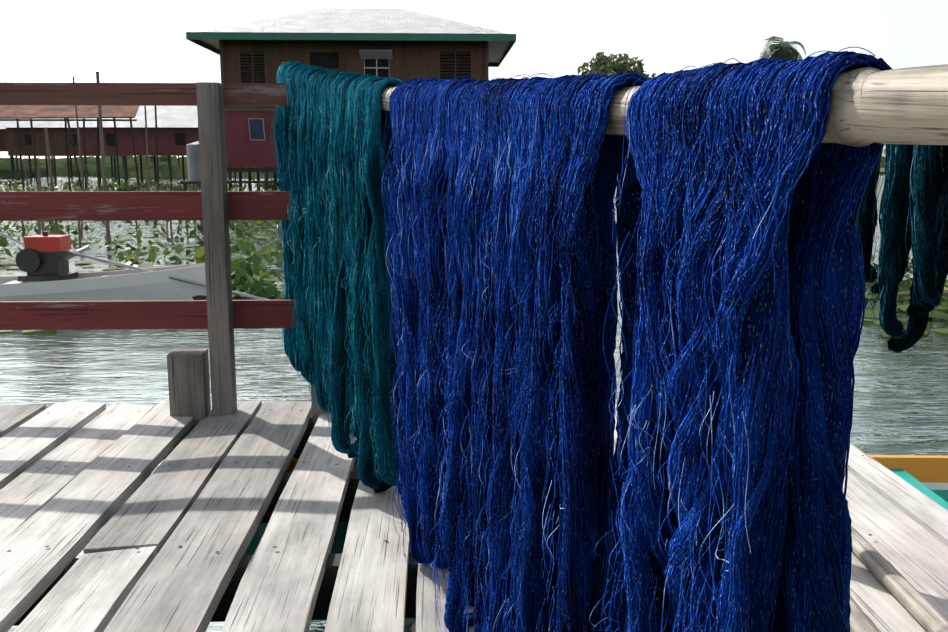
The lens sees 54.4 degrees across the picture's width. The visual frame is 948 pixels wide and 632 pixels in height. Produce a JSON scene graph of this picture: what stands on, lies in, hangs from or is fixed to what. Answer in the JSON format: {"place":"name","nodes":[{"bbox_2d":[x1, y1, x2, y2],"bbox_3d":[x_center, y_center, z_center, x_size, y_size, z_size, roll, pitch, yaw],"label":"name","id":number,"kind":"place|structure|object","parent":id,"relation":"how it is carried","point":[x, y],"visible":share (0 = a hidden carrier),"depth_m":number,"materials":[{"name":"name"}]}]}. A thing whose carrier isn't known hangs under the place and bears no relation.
{"place":"outdoors","nodes":[
{"label":"outdoors","id":0,"kind":"place"},
{"bbox_2d":[0,174,947,631],"bbox_3d":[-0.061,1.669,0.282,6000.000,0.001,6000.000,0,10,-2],"label":"water","id":1,"kind":"structure","parent":0,"point":[900,402],"depth_m":7.68,"materials":[{"name":"grey liquid"}]},
{"bbox_2d":[0,121,53,176],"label":"house","id":2,"kind":"structure","parent":1,"relation":"on","point":[3,142],"depth_m":82.03,"materials":[{"name":"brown wood"}]},
{"bbox_2d":[0,118,125,179],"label":"red house","id":3,"kind":"structure","parent":1,"relation":"on","point":[56,137],"depth_m":73.41,"materials":[{"name":"brown wood"}]},
{"bbox_2d":[0,105,158,190],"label":"rusty roof shed","id":4,"kind":"structure","parent":1,"relation":"on","point":[18,113],"depth_m":46.51,"materials":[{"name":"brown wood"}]},
{"bbox_2d":[0,263,205,300],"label":"long tail boat","id":5,"kind":"object","parent":1,"relation":"on","point":[156,283],"visible":0.65,"depth_m":10.01,"materials":[{"name":"white paint"}]},
{"bbox_2d":[0,231,90,281],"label":"engine","id":6,"kind":"object","parent":5,"relation":"on","point":[43,257],"visible":0.94,"depth_m":10.06,"materials":[{"name":"metal"}]},
{"bbox_2d":[122,156,179,165],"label":"stilts","id":7,"kind":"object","parent":1,"relation":"on","point":[146,161],"depth_m":96.39,"materials":[{"name":"brown wood"}]},
{"bbox_2d":[67,106,235,182],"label":"red house","id":8,"kind":"structure","parent":1,"relation":"on","point":[177,129],"depth_m":64.06,"materials":[{"name":"brown wood"}]},
{"bbox_2d":[61,250,269,299],"bbox_3d":[-3.032,-0.376,10.166,3.542,0.830,0.223,1,10,6],"label":"pole","id":9,"kind":"object","parent":1,"relation":"on","point":[200,297],"visible":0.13,"depth_m":10.11,"materials":[{"name":"grey metal"}]},
{"bbox_2d":[180,141,234,190],"bbox_3d":[-11.252,-6.056,38.916,1.838,2.810,1.838,0,10,-2],"label":"water tank","id":10,"kind":"object","parent":1,"relation":"on","point":[193,164],"visible":0.33,"depth_m":38.17,"materials":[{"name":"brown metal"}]},
{"bbox_2d":[13,417,417,631],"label":"deck gaps","id":11,"kind":"object","parent":1,"relation":"on","point":[322,604],"visible":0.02,"depth_m":2.25,"materials":[{"name":"grey"}]},
{"bbox_2d":[0,399,947,631],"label":"deck planks","id":12,"kind":"object","parent":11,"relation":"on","point":[219,499],"visible":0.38,"depth_m":2.38,"materials":[{"name":"grey wood"}]},
{"bbox_2d":[0,82,330,450],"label":"railing fence","id":13,"kind":"object","parent":12,"relation":"attached to","point":[214,204],"visible":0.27,"depth_m":3.38,"materials":[{"name":"brown wood"}]},
{"bbox_2d":[381,64,947,146],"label":"wooden pole","id":14,"kind":"object","parent":13,"relation":"attached to","point":[871,105],"visible":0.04,"depth_m":0.82,"materials":[{"name":"beige wood"}]},
{"bbox_2d":[269,60,403,493],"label":"teal yarn skeins","id":15,"kind":"object","parent":14,"relation":"hanging from","point":[329,131],"visible":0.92,"depth_m":2.65,"materials":[{"name":"teal fabric"}]},
{"bbox_2d":[381,47,891,631],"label":"blue yarn skeins","id":16,"kind":"object","parent":14,"relation":"hanging from","point":[705,495],"visible":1,"depth_m":1.20,"materials":[{"name":"blue fabric"}]},
{"bbox_2d":[0,409,872,552],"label":"deck nail heads","id":17,"kind":"object","parent":12,"relation":"in","point":[267,462],"visible":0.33,"depth_m":2.32,"materials":[{"name":"grey metal"}]},
{"bbox_2d":[850,595,879,631],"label":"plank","id":18,"kind":"object","parent":12,"relation":"on","point":[861,620],"visible":0.06,"depth_m":1.80,"materials":[{"name":"beige wood"}]},
{"bbox_2d":[851,526,947,631],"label":"bamboo","id":19,"kind":"object","parent":12,"relation":"on","point":[919,607],"visible":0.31,"depth_m":1.97,"materials":[{"name":"beige wood"}]},
{"bbox_2d":[186,8,515,190],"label":"stilt house","id":20,"kind":"structure","parent":1,"relation":"on","point":[403,45],"depth_m":40.61,"materials":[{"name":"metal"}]},
{"bbox_2d":[0,156,885,177],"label":"grass","id":21,"kind":"structure","parent":1,"relation":"on","point":[5,167],"depth_m":91.62,"materials":[{"name":"green plant"}]},
{"bbox_2d":[759,36,806,59],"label":"tree","id":22,"kind":"object","parent":21,"relation":"on","point":[787,51],"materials":[{"name":"green plant"}]},
{"bbox_2d":[0,176,947,310],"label":"water plants","id":23,"kind":"object","parent":1,"relation":"on","point":[245,279],"visible":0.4,"depth_m":15.53,"materials":[{"name":"green plant"}]},
{"bbox_2d":[0,221,947,335],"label":"plants","id":24,"kind":"object","parent":1,"relation":"on","point":[935,314],"visible":0.1,"depth_m":14.54,"materials":[{"name":"green plant"}]},
{"bbox_2d":[21,72,947,317],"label":"garden bamboo stakes","id":25,"kind":"object","parent":1,"relation":"on","point":[107,227],"visible":0.23,"depth_m":18.44,"materials":[{"name":"brown wood"}]},
{"bbox_2d":[244,455,947,554],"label":"painted boat","id":26,"kind":"object","parent":1,"relation":"on","point":[926,475],"visible":0.04,"depth_m":3.89,"materials":[{"name":"orange paint"}]},
{"bbox_2d":[0,0,947,158],"label":"sky","id":27,"kind":"structure","parent":0,"point":[42,41],"materials":[{"name":"white"}]},
{"bbox_2d":[879,168,943,173],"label":"bank ground","id":28,"kind":"structure","parent":0,"point":[882,170],"depth_m":103.97,"materials":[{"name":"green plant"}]},
{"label":"distant tree trunk","id":29,"kind":"object","parent":28,"relation":"on","visible":0},
{"bbox_2d":[576,52,655,79],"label":"tree","id":30,"kind":"object","parent":29,"relation":"on","point":[619,64],"visible":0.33,"depth_m":95.51,"materials":[{"name":"green plant"}]},
{"bbox_2d":[884,144,944,170],"bbox_3d":[8.407,-2.649,15.683,3.074,3.137,3.189,6,12,33],"label":"tree","id":31,"kind":"object","parent":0,"point":[941,150],"depth_m":15.15,"materials":[{"name":"green plant"}]},
{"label":"pole","id":32,"kind":"object","parent":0,"visible":0},
{"bbox_2d":[855,144,947,352],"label":"twisted yarn skeins","id":33,"kind":"object","parent":32,"relation":"attached to","point":[913,214],"visible":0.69,"depth_m":1.71,"materials":[{"name":"teal fabric"}]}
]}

